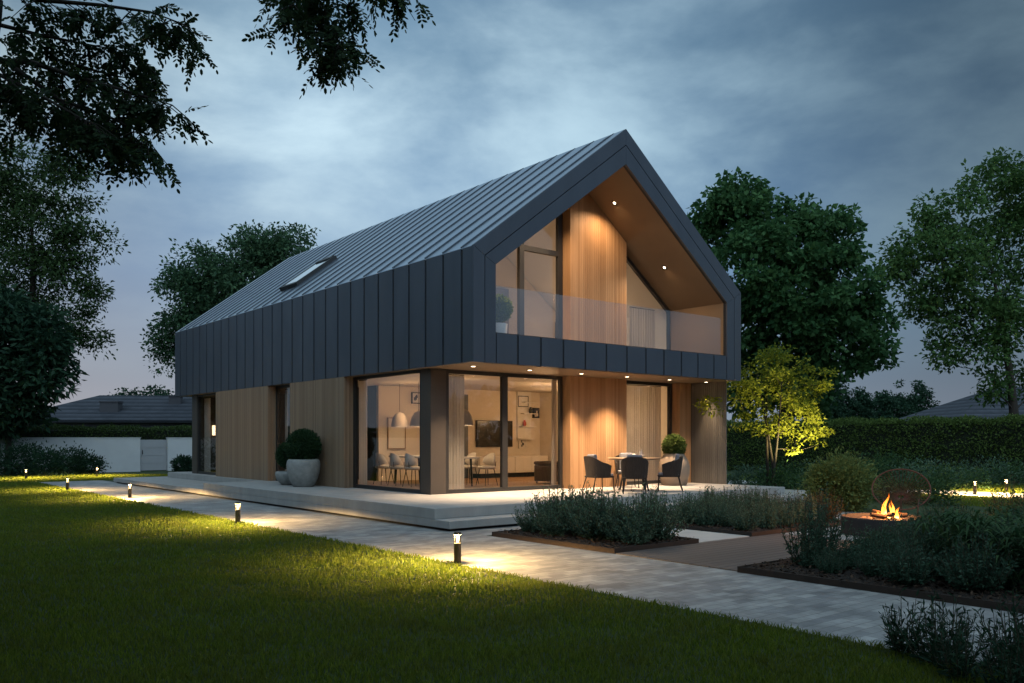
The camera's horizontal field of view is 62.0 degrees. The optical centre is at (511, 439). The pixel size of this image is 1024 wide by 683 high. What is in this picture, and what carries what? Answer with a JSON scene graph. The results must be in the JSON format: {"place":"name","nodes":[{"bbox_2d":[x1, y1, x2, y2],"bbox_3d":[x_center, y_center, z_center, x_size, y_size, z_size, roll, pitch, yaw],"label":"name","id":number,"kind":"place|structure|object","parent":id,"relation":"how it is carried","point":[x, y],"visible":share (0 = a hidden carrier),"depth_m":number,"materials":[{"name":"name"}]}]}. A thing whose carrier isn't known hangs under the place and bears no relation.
{"place":"outdoors","nodes":[
{"label":"outdoors","id":0,"kind":"place"},
{"bbox_2d":[0,470,1023,682],"bbox_3d":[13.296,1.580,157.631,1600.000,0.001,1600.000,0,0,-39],"label":"ground","id":1,"kind":"structure","parent":0,"point":[878,505],"depth_m":7.26,"materials":[{"name":"plant"}]},
{"bbox_2d":[0,441,39,475],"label":"bush","id":2,"kind":"object","parent":1,"relation":"on","point":[12,454],"visible":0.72,"depth_m":36.30,"materials":[{"name":"green plant"}]},
{"bbox_2d":[0,438,59,475],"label":"bush","id":3,"kind":"object","parent":1,"relation":"on","point":[27,450],"visible":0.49,"depth_m":36.63,"materials":[{"name":"green plant"}]},
{"bbox_2d":[0,280,89,473],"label":"broadleaf tree","id":4,"kind":"object","parent":1,"relation":"on","point":[34,350],"visible":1,"depth_m":36.85,"materials":[{"name":"green plant"}]},
{"bbox_2d":[22,444,81,475],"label":"bush","id":5,"kind":"object","parent":1,"relation":"on","point":[55,463],"visible":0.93,"depth_m":36.25,"materials":[{"name":"green plant"}]},
{"bbox_2d":[0,131,130,360],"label":"feathery tree","id":6,"kind":"object","parent":1,"relation":"on","point":[18,196],"visible":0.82,"depth_m":43.56,"materials":[{"name":"green plant"}]},
{"bbox_2d":[46,441,100,474],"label":"bush","id":7,"kind":"object","parent":1,"relation":"on","point":[78,457],"visible":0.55,"depth_m":37.91,"materials":[{"name":"green plant"}]},
{"bbox_2d":[66,448,110,473],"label":"bush","id":8,"kind":"object","parent":1,"relation":"on","point":[100,463],"visible":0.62,"depth_m":38.34,"materials":[{"name":"green plant"}]},
{"bbox_2d":[0,437,191,473],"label":"garden wall","id":9,"kind":"structure","parent":1,"relation":"on","point":[120,454],"depth_m":40.74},
{"bbox_2d":[140,440,166,470],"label":"garden gate","id":10,"kind":"structure","parent":9,"relation":"attached to","point":[153,454],"depth_m":42.03,"materials":[{"name":"white metal"}]},
{"bbox_2d":[13,422,191,439],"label":"hedge","id":11,"kind":"object","parent":1,"relation":"on","point":[153,433],"visible":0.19,"depth_m":42.26,"materials":[{"name":"green plant"}]},
{"bbox_2d":[32,395,191,430],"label":"neighbour house","id":12,"kind":"structure","parent":1,"relation":"on","point":[140,410],"depth_m":58.37,"materials":[{"name":"tile"}]},
{"bbox_2d":[169,454,191,471],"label":"bush","id":13,"kind":"object","parent":1,"relation":"on","point":[184,463],"visible":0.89,"depth_m":40.73,"materials":[{"name":"green plant"}]},
{"bbox_2d":[0,0,435,193],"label":"locust tree","id":14,"kind":"object","parent":1,"relation":"on","point":[92,135],"visible":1,"depth_m":6.51,"materials":[{"name":"green plant"}]},
{"bbox_2d":[139,219,320,378],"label":"tree","id":15,"kind":"object","parent":1,"relation":"on","point":[205,281],"visible":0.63,"depth_m":51.13,"materials":[{"name":"green plant"}]},
{"bbox_2d":[117,482,803,530],"bbox_3d":[-2.847,1.605,26.559,12.400,0.150,20.830,0,0,-39],"label":"terrace base","id":16,"kind":"object","parent":1,"relation":"on","point":[470,528],"visible":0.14,"depth_m":17.19,"materials":[{"name":"black concrete"}]},
{"bbox_2d":[114,472,807,528],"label":"terrace","id":17,"kind":"structure","parent":16,"relation":"on","point":[461,510],"depth_m":18.60,"materials":[{"name":"concrete"}]},
{"bbox_2d":[275,442,301,484],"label":"potted topiary","id":18,"kind":"object","parent":17,"relation":"on","point":[282,477],"visible":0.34,"depth_m":22.32,"materials":[{"name":"plant"}]},
{"bbox_2d":[283,428,321,486],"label":"potted topiary","id":19,"kind":"object","parent":17,"relation":"on","point":[303,466],"visible":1,"depth_m":21.46,"materials":[{"name":"stone"}]},
{"bbox_2d":[175,129,740,494],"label":"house","id":20,"kind":"structure","parent":17,"relation":"on","point":[585,247],"depth_m":21.59,"materials":[{"name":"metal"}]},
{"bbox_2d":[198,393,215,474],"bbox_3d":[-10.213,-0.165,28.930,0.090,2.750,2.430,0,0,-39],"label":"window","id":21,"kind":"structure","parent":20,"relation":"in","point":[199,396],"depth_m":29.81,"materials":[{"name":"grey"}]},
{"bbox_2d":[204,397,210,471],"bbox_3d":[-10.622,-0.136,29.713,0.050,2.632,0.600,0,0,-39],"label":"curtain","id":22,"kind":"object","parent":20,"relation":"hanging from","point":[207,434],"visible":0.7,"depth_m":29.71,"materials":[{"name":"beige fabric"}]},
{"bbox_2d":[276,385,289,480],"bbox_3d":[-6.360,-0.165,24.221,0.090,2.750,1.480,0,0,-39],"label":"window","id":23,"kind":"structure","parent":20,"relation":"in","point":[278,388],"depth_m":24.73,"materials":[{"name":"grey metal"}]},
{"bbox_2d":[359,379,366,484],"bbox_3d":[-3.692,-0.146,21.119,0.087,2.652,0.380,0,0,-39],"label":"curtain","id":24,"kind":"object","parent":20,"relation":"hanging from","point":[363,432],"visible":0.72,"depth_m":21.09,"materials":[{"name":"white fabric"}]},
{"bbox_2d":[353,370,420,493],"bbox_3d":[-2.942,-0.165,20.044,0.090,2.750,3.085,0,0,-39],"label":"window","id":25,"kind":"structure","parent":20,"relation":"in","point":[355,379],"depth_m":20.88,"materials":[{"name":"grey metal"}]},
{"bbox_2d":[387,417,405,448],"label":"wall","id":26,"kind":"structure","parent":20,"relation":"attached to","point":[396,437],"depth_m":24.54,"materials":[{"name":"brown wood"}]},
{"bbox_2d":[449,374,463,488],"bbox_3d":[-1.336,-0.146,19.313,0.600,2.652,0.087,0,0,-39],"label":"curtain","id":27,"kind":"object","parent":20,"relation":"hanging from","point":[456,432],"visible":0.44,"depth_m":19.37,"materials":[{"name":"white fabric"}]},
{"bbox_2d":[476,420,512,446],"bbox_3d":[-0.553,-0.168,26.851,1.440,0.830,0.064,0,0,-39],"label":"television","id":28,"kind":"object","parent":20,"relation":"attached to","point":[487,433],"visible":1,"depth_m":26.71,"materials":[{"name":"black metal"}]},
{"bbox_2d":[446,369,562,493],"bbox_3d":[-0.130,-0.165,19.907,3.500,2.750,0.102,0,0,-39],"label":"window","id":29,"kind":"structure","parent":20,"relation":"in","point":[503,376],"depth_m":19.82,"materials":[{"name":"grey metal"}]},
{"bbox_2d":[496,293,513,332],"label":"potted topiary","id":30,"kind":"object","parent":20,"relation":"on","point":[504,308],"visible":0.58,"depth_m":17.84,"materials":[{"name":"green plant"}]},
{"bbox_2d":[472,455,547,477],"bbox_3d":[-0.058,0.868,26.942,2.800,0.660,0.510,0,0,-39],"label":"sideboard","id":31,"kind":"object","parent":20,"relation":"on","point":[520,466],"visible":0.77,"depth_m":26.75,"materials":[{"name":"beige paint"}]},
{"bbox_2d":[517,392,538,439],"bbox_3d":[0.517,-0.750,27.613,0.760,1.560,0.240,0,0,-39],"label":"wall shelf","id":32,"kind":"object","parent":20,"relation":"attached to","point":[523,414],"depth_m":27.59,"materials":[{"name":"beige paint"}]},
{"bbox_2d":[517,213,562,338],"bbox_3d":[-0.158,-4.021,19.883,3.575,4.301,0.104,0,0,-39],"label":"window","id":33,"kind":"structure","parent":20,"relation":"in","point":[558,253],"depth_m":20.88,"materials":[{"name":"grey metal"}]},
{"bbox_2d":[551,380,556,484],"bbox_3d":[1.044,-0.146,21.157,0.140,2.652,0.074,0,0,-39],"label":"curtain","id":34,"kind":"object","parent":20,"relation":"hanging from","point":[553,432],"visible":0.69,"depth_m":21.14,"materials":[{"name":"beige fabric"}]},
{"bbox_2d":[629,307,654,347],"bbox_3d":[3.582,-2.761,23.440,1.000,1.682,0.075,0,0,-39],"label":"curtain","id":35,"kind":"object","parent":20,"relation":"hanging from","point":[641,328],"visible":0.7,"depth_m":23.42,"materials":[{"name":"beige fabric"}]},
{"bbox_2d":[627,384,660,480],"bbox_3d":[3.413,-0.146,23.173,1.900,2.652,0.075,0,0,-39],"label":"curtain","id":36,"kind":"object","parent":20,"relation":"hanging from","point":[643,418],"visible":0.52,"depth_m":23.37,"materials":[{"name":"beige fabric"}]},
{"bbox_2d":[627,256,670,349],"bbox_3d":[3.564,-3.471,22.937,2.065,3.202,0.090,0,0,-39],"label":"window","id":37,"kind":"structure","parent":20,"relation":"in","point":[668,313],"depth_m":23.30,"materials":[{"name":"grey metal"}]},
{"bbox_2d":[627,381,671,484],"bbox_3d":[3.583,-0.165,22.953,2.115,2.750,0.090,0,0,-39],"label":"window","id":38,"kind":"structure","parent":20,"relation":"in","point":[669,385],"depth_m":23.36,"materials":[{"name":"grey metal"}]},
{"bbox_2d":[582,454,614,490],"bbox_3d":[1.964,0.778,19.487,0.582,0.869,0.619,0,0,-25],"label":"patio chair","id":39,"kind":"object","parent":17,"relation":"on","point":[595,467],"visible":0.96,"depth_m":19.25,"materials":[{"name":"fabric"}]},
{"bbox_2d":[620,455,648,493],"bbox_3d":[2.721,0.778,18.920,0.619,0.869,0.582,0,0,8],"label":"patio chair","id":40,"kind":"object","parent":17,"relation":"on","point":[634,466],"visible":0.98,"depth_m":18.68,"materials":[{"name":"grey fabric"}]},
{"bbox_2d":[657,454,682,490],"bbox_3d":[3.697,0.778,19.896,0.582,0.869,0.619,0,0,8],"label":"patio chair","id":41,"kind":"object","parent":17,"relation":"on","point":[672,468],"visible":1,"depth_m":19.62,"materials":[{"name":"grey fabric"}]},
{"bbox_2d":[658,433,689,485],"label":"potted topiary","id":42,"kind":"object","parent":17,"relation":"on","point":[673,445],"visible":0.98,"depth_m":22.15,"materials":[{"name":"green plant"}]},
{"bbox_2d":[492,528,698,553],"bbox_3d":[1.244,1.532,13.338,1.855,0.195,2.759,0,0,-39],"label":"planting bed","id":43,"kind":"object","parent":1,"relation":"on","point":[570,540],"visible":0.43,"depth_m":12.63,"materials":[{"name":"soil"}]},
{"bbox_2d":[511,500,546,531],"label":"perennial plant","id":44,"kind":"object","parent":43,"relation":"in","point":[528,525],"visible":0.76,"depth_m":13.98,"materials":[{"name":"green plant"}]},
{"bbox_2d":[524,483,578,532],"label":"perennial plant","id":45,"kind":"object","parent":43,"relation":"in","point":[556,501],"visible":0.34,"depth_m":13.90,"materials":[{"name":"green plant"}]},
{"bbox_2d":[531,502,577,536],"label":"perennial plant","id":46,"kind":"object","parent":43,"relation":"in","point":[552,529],"visible":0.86,"depth_m":13.27,"materials":[{"name":"green plant"}]},
{"bbox_2d":[548,485,610,532],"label":"perennial plant","id":47,"kind":"object","parent":43,"relation":"in","point":[576,500],"visible":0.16,"depth_m":13.47,"materials":[{"name":"green plant"}]},
{"bbox_2d":[551,480,611,535],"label":"perennial plant","id":48,"kind":"object","parent":43,"relation":"in","point":[572,531],"visible":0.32,"depth_m":13.24,"materials":[{"name":"green plant"}]},
{"bbox_2d":[567,494,619,539],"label":"perennial plant","id":49,"kind":"object","parent":43,"relation":"in","point":[592,532],"visible":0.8,"depth_m":12.82,"materials":[{"name":"green plant"}]},
{"bbox_2d":[580,487,637,539],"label":"perennial plant","id":50,"kind":"object","parent":43,"relation":"in","point":[612,501],"visible":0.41,"depth_m":12.91,"materials":[{"name":"green plant"}]},
{"bbox_2d":[595,495,651,541],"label":"perennial plant","id":51,"kind":"object","parent":43,"relation":"in","point":[621,524],"visible":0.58,"depth_m":12.56,"materials":[{"name":"green plant"}]},
{"bbox_2d":[605,506,657,544],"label":"perennial plant","id":52,"kind":"object","parent":43,"relation":"in","point":[635,536],"visible":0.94,"depth_m":12.27,"materials":[{"name":"green plant"}]},
{"bbox_2d":[602,482,681,541],"bbox_3d":[1.955,1.123,12.723,1.007,0.964,1.026,0,0,-43],"label":"perennial plant","id":53,"kind":"object","parent":43,"relation":"in","point":[645,504],"visible":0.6,"depth_m":12.57,"materials":[{"name":"green plant"}]},
{"bbox_2d":[628,490,693,540],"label":"perennial plant","id":54,"kind":"object","parent":43,"relation":"in","point":[668,520],"visible":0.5,"depth_m":12.71,"materials":[{"name":"green plant"}]},
{"bbox_2d":[616,533,852,570],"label":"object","id":55,"kind":"object","parent":1,"relation":"on","point":[730,554],"visible":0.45,"depth_m":11.75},
{"bbox_2d":[663,517,840,536],"bbox_3d":[4.178,1.532,15.810,3.143,0.194,2.885,0,0,-39],"label":"planting bed","id":56,"kind":"object","parent":1,"relation":"on","point":[718,528],"visible":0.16,"depth_m":14.36,"materials":[{"name":"soil"}]},
{"bbox_2d":[688,492,721,526],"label":"perennial plant","id":57,"kind":"object","parent":56,"relation":"in","point":[701,519],"visible":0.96,"depth_m":14.90,"materials":[{"name":"green plant"}]},
{"bbox_2d":[728,501,761,530],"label":"perennial plant","id":58,"kind":"object","parent":56,"relation":"in","point":[743,523],"visible":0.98,"depth_m":14.15,"materials":[{"name":"green plant"}]},
{"bbox_2d":[749,496,783,528],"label":"perennial plant","id":59,"kind":"object","parent":56,"relation":"in","point":[772,523],"visible":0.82,"depth_m":14.43,"materials":[{"name":"green plant"}]},
{"bbox_2d":[727,458,781,485],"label":"shrub","id":60,"kind":"object","parent":1,"relation":"on","point":[738,474],"visible":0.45,"depth_m":25.88,"materials":[{"name":"green plant"}]},
{"bbox_2d":[692,342,838,485],"bbox_3d":[6.897,-0.534,23.584,4.987,4.455,2.433,0,0,-39],"label":"uplit tree","id":61,"kind":"object","parent":1,"relation":"on","point":[775,373],"visible":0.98,"depth_m":24.03,"materials":[{"name":"green plant"}]},
{"bbox_2d":[744,460,808,489],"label":"shrub","id":62,"kind":"object","parent":1,"relation":"on","point":[779,482],"visible":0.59,"depth_m":24.22,"materials":[{"name":"green plant"}]},
{"bbox_2d":[686,166,910,421],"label":"maple tree","id":63,"kind":"object","parent":1,"relation":"on","point":[819,317],"visible":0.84,"depth_m":44.33,"materials":[{"name":"green plant"}]},
{"bbox_2d":[798,443,891,512],"bbox_3d":[7.303,0.865,18.895,2.029,1.591,1.952,0,0,-39],"label":"round bush","id":64,"kind":"object","parent":1,"relation":"on","point":[849,481],"visible":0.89,"depth_m":18.57,"materials":[{"name":"green plant"}]},
{"bbox_2d":[847,386,874,419],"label":"distant tree","id":65,"kind":"object","parent":1,"relation":"on","point":[859,395],"visible":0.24,"depth_m":93.68,"materials":[{"name":"green plant"}]},
{"bbox_2d":[727,413,1023,480],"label":"hedge","id":66,"kind":"object","parent":1,"relation":"on","point":[957,440],"visible":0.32,"depth_m":35.67,"materials":[{"name":"green plant"}]},
{"bbox_2d":[737,550,1023,612],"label":"planting bed","id":67,"kind":"object","parent":1,"relation":"on","point":[856,578],"visible":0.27,"depth_m":8.91,"materials":[{"name":"soil"}]},
{"bbox_2d":[775,490,826,566],"bbox_3d":[3.522,1.082,10.242,0.505,0.944,0.589,0,0,-43],"label":"perennial plant","id":68,"kind":"object","parent":67,"relation":"in","point":[806,538],"visible":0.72,"depth_m":10.22,"materials":[{"name":"green plant"}]},
{"bbox_2d":[798,539,834,568],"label":"perennial plant","id":69,"kind":"object","parent":67,"relation":"in","point":[808,561],"visible":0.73,"depth_m":10.00,"materials":[{"name":"green plant"}]},
{"bbox_2d":[787,481,848,548],"bbox_3d":[3.830,1.037,10.589,0.527,1.038,0.704,0,0,-14],"label":"perennial plant","id":70,"kind":"object","parent":67,"relation":"in","point":[837,522],"visible":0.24,"depth_m":10.49,"materials":[{"name":"green plant"}]},
{"bbox_2d":[801,492,851,558],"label":"perennial plant","id":71,"kind":"object","parent":67,"relation":"in","point":[824,534],"visible":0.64,"depth_m":10.23,"materials":[{"name":"green plant"}]},
{"bbox_2d":[811,548,848,573],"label":"perennial plant","id":72,"kind":"object","parent":67,"relation":"in","point":[828,566],"visible":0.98,"depth_m":9.59,"materials":[{"name":"green plant"}]},
{"bbox_2d":[823,540,866,569],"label":"perennial plant","id":73,"kind":"object","parent":67,"relation":"in","point":[846,556],"visible":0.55,"depth_m":9.92,"materials":[{"name":"green plant"}]},
{"bbox_2d":[848,544,895,576],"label":"perennial plant","id":74,"kind":"object","parent":67,"relation":"in","point":[866,569],"visible":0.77,"depth_m":9.42,"materials":[{"name":"green plant"}]},
{"bbox_2d":[873,528,933,571],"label":"perennial plant","id":75,"kind":"object","parent":67,"relation":"in","point":[888,548],"visible":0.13,"depth_m":9.56,"materials":[{"name":"green plant"}]},
{"bbox_2d":[871,537,942,586],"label":"perennial plant","id":76,"kind":"object","parent":67,"relation":"in","point":[913,569],"visible":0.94,"depth_m":8.84,"materials":[{"name":"green plant"}]},
{"bbox_2d":[914,520,968,569],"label":"perennial plant","id":77,"kind":"object","parent":67,"relation":"in","point":[930,545],"visible":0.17,"depth_m":9.59,"materials":[{"name":"green plant"}]},
{"bbox_2d":[906,507,993,576],"bbox_3d":[4.857,1.151,9.461,0.952,0.797,1.043,0,0,35],"label":"arching plant","id":78,"kind":"object","parent":67,"relation":"in","point":[948,519],"visible":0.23,"depth_m":9.49,"materials":[{"name":"green plant"}]},
{"bbox_2d":[920,509,1018,579],"bbox_3d":[4.900,1.145,8.998,1.060,0.810,0.967,0,0,30],"label":"arching plant","id":79,"kind":"object","parent":67,"relation":"in","point":[960,529],"visible":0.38,"depth_m":8.99,"materials":[{"name":"green plant"}]},
{"bbox_2d":[926,530,1019,593],"bbox_3d":[4.629,1.236,8.484,0.779,0.660,0.762,0,0,-4],"label":"perennial plant","id":80,"kind":"object","parent":67,"relation":"in","point":[964,577],"visible":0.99,"depth_m":8.42,"materials":[{"name":"green plant"}]},
{"bbox_2d":[951,521,1023,590],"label":"arching plant","id":81,"kind":"object","parent":67,"relation":"in","point":[1001,536],"visible":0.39,"depth_m":8.61,"materials":[{"name":"green plant"}]},
{"bbox_2d":[986,515,1023,593],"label":"arching plant","id":82,"kind":"object","parent":67,"relation":"in","point":[1017,531],"visible":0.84,"depth_m":8.48,"materials":[{"name":"green plant"}]},
{"bbox_2d":[870,389,901,420],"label":"distant tree","id":83,"kind":"object","parent":1,"relation":"on","point":[884,399],"visible":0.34,"depth_m":87.52,"materials":[{"name":"green plant"}]},
{"bbox_2d":[861,443,935,484],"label":"shrub","id":84,"kind":"object","parent":1,"relation":"on","point":[895,461],"visible":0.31,"depth_m":29.74,"materials":[{"name":"green plant"}]},
{"bbox_2d":[878,586,931,654],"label":"leafy plant","id":85,"kind":"object","parent":1,"relation":"on","point":[893,635],"visible":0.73,"depth_m":6.22,"materials":[{"name":"green plant"}]},
{"bbox_2d":[884,468,967,506],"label":"shrub","id":86,"kind":"object","parent":1,"relation":"on","point":[937,486],"visible":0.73,"depth_m":20.32,"materials":[{"name":"green plant"}]},
{"bbox_2d":[882,454,972,486],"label":"shrub","id":87,"kind":"object","parent":1,"relation":"on","point":[930,467],"visible":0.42,"depth_m":27.84,"materials":[{"name":"green plant"}]},
{"bbox_2d":[892,591,973,666],"bbox_3d":[2.988,1.325,5.956,0.553,0.565,0.522,0,0,-39],"label":"leafy plant","id":88,"kind":"object","parent":1,"relation":"on","point":[924,654],"visible":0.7,"depth_m":5.95,"materials":[{"name":"green plant"}]},
{"bbox_2d":[868,146,1023,421],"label":"tree","id":89,"kind":"object","parent":1,"relation":"on","point":[996,305],"visible":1,"depth_m":34.68,"materials":[{"name":"green plant"}]},
{"bbox_2d":[920,591,979,656],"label":"leafy plant","id":90,"kind":"object","parent":1,"relation":"on","point":[952,620],"visible":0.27,"depth_m":6.22,"materials":[{"name":"green plant"}]},
{"bbox_2d":[909,458,1000,489],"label":"shrub","id":91,"kind":"object","parent":1,"relation":"on","point":[971,477],"visible":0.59,"depth_m":26.65,"materials":[{"name":"green plant"}]},
{"bbox_2d":[921,608,997,682],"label":"leafy plant","id":92,"kind":"object","parent":1,"relation":"on","point":[965,669],"visible":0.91,"depth_m":5.54,"materials":[{"name":"green plant"}]},
{"bbox_2d":[899,387,1023,423],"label":"neighbour house","id":93,"kind":"structure","parent":1,"relation":"on","point":[958,408],"depth_m":59.42,"materials":[{"name":"tile"}]},
{"bbox_2d":[946,453,1023,484],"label":"shrub","id":94,"kind":"object","parent":1,"relation":"on","point":[993,465],"visible":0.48,"depth_m":29.71,"materials":[{"name":"green plant"}]},
{"bbox_2d":[964,621,1023,682],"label":"leafy plant","id":95,"kind":"object","parent":1,"relation":"on","point":[1015,670],"visible":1,"depth_m":5.21,"materials":[{"name":"green plant"}]},
{"bbox_2d":[969,454,1023,484],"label":"shrub","id":96,"kind":"object","parent":1,"relation":"on","point":[1009,475],"visible":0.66,"depth_m":29.32,"materials":[{"name":"green plant"}]},
{"bbox_2d":[972,587,1023,652],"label":"leafy plant","id":97,"kind":"object","parent":1,"relation":"on","point":[1008,611],"visible":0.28,"depth_m":6.01,"materials":[{"name":"green plant"}]},
{"bbox_2d":[974,606,1023,671],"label":"leafy plant","id":98,"kind":"object","parent":1,"relation":"on","point":[1009,640],"visible":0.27,"depth_m":5.74,"materials":[{"name":"green plant"}]},
{"bbox_2d":[979,604,1023,680],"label":"leafy plant","id":99,"kind":"object","parent":1,"relation":"on","point":[1012,646],"visible":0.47,"depth_m":5.48,"materials":[{"name":"green plant"}]},
{"bbox_2d":[0,0,1023,423],"label":"sky","id":100,"kind":"structure","parent":0,"point":[876,105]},
{"bbox_2d":[41,480,1023,664],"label":"garden path","id":101,"kind":"structure","parent":0,"point":[832,610],"depth_m":9.99,"materials":[{"name":"grey stone"}]},
{"bbox_2d":[534,461,557,482],"bbox_3d":[1.056,0.898,23.053,0.680,0.600,0.680,0,0,45],"label":"ottoman","id":102,"kind":"object","parent":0,"point":[542,470],"visible":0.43,"depth_m":22.81,"materials":[{"name":"brown fabric"}]},
{"bbox_2d":[663,527,748,542],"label":"walkway paving","id":103,"kind":"structure","parent":0,"point":[703,536],"depth_m":13.78,"materials":[{"name":"concrete"}]},
{"bbox_2d":[780,509,867,540],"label":"patio paving","id":104,"kind":"structure","parent":0,"point":[843,536],"depth_m":14.37,"materials":[{"name":"grey stone"}]},
{"bbox_2d":[840,513,927,536],"bbox_3d":[6.157,1.430,14.100,1.350,0.300,1.350,0,0,-39],"label":"fire bowl","id":105,"kind":"object","parent":104,"relation":"on","point":[858,523],"visible":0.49,"depth_m":13.76,"materials":[{"name":"brown metal"}]},
{"bbox_2d":[871,468,930,512],"bbox_3d":[7.605,1.081,16.655,1.068,1.002,0.662,0,0,25],"label":"wire chair","id":106,"kind":"object","parent":104,"relation":"on","point":[896,495],"visible":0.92,"depth_m":16.80,"materials":[{"name":"metal"}]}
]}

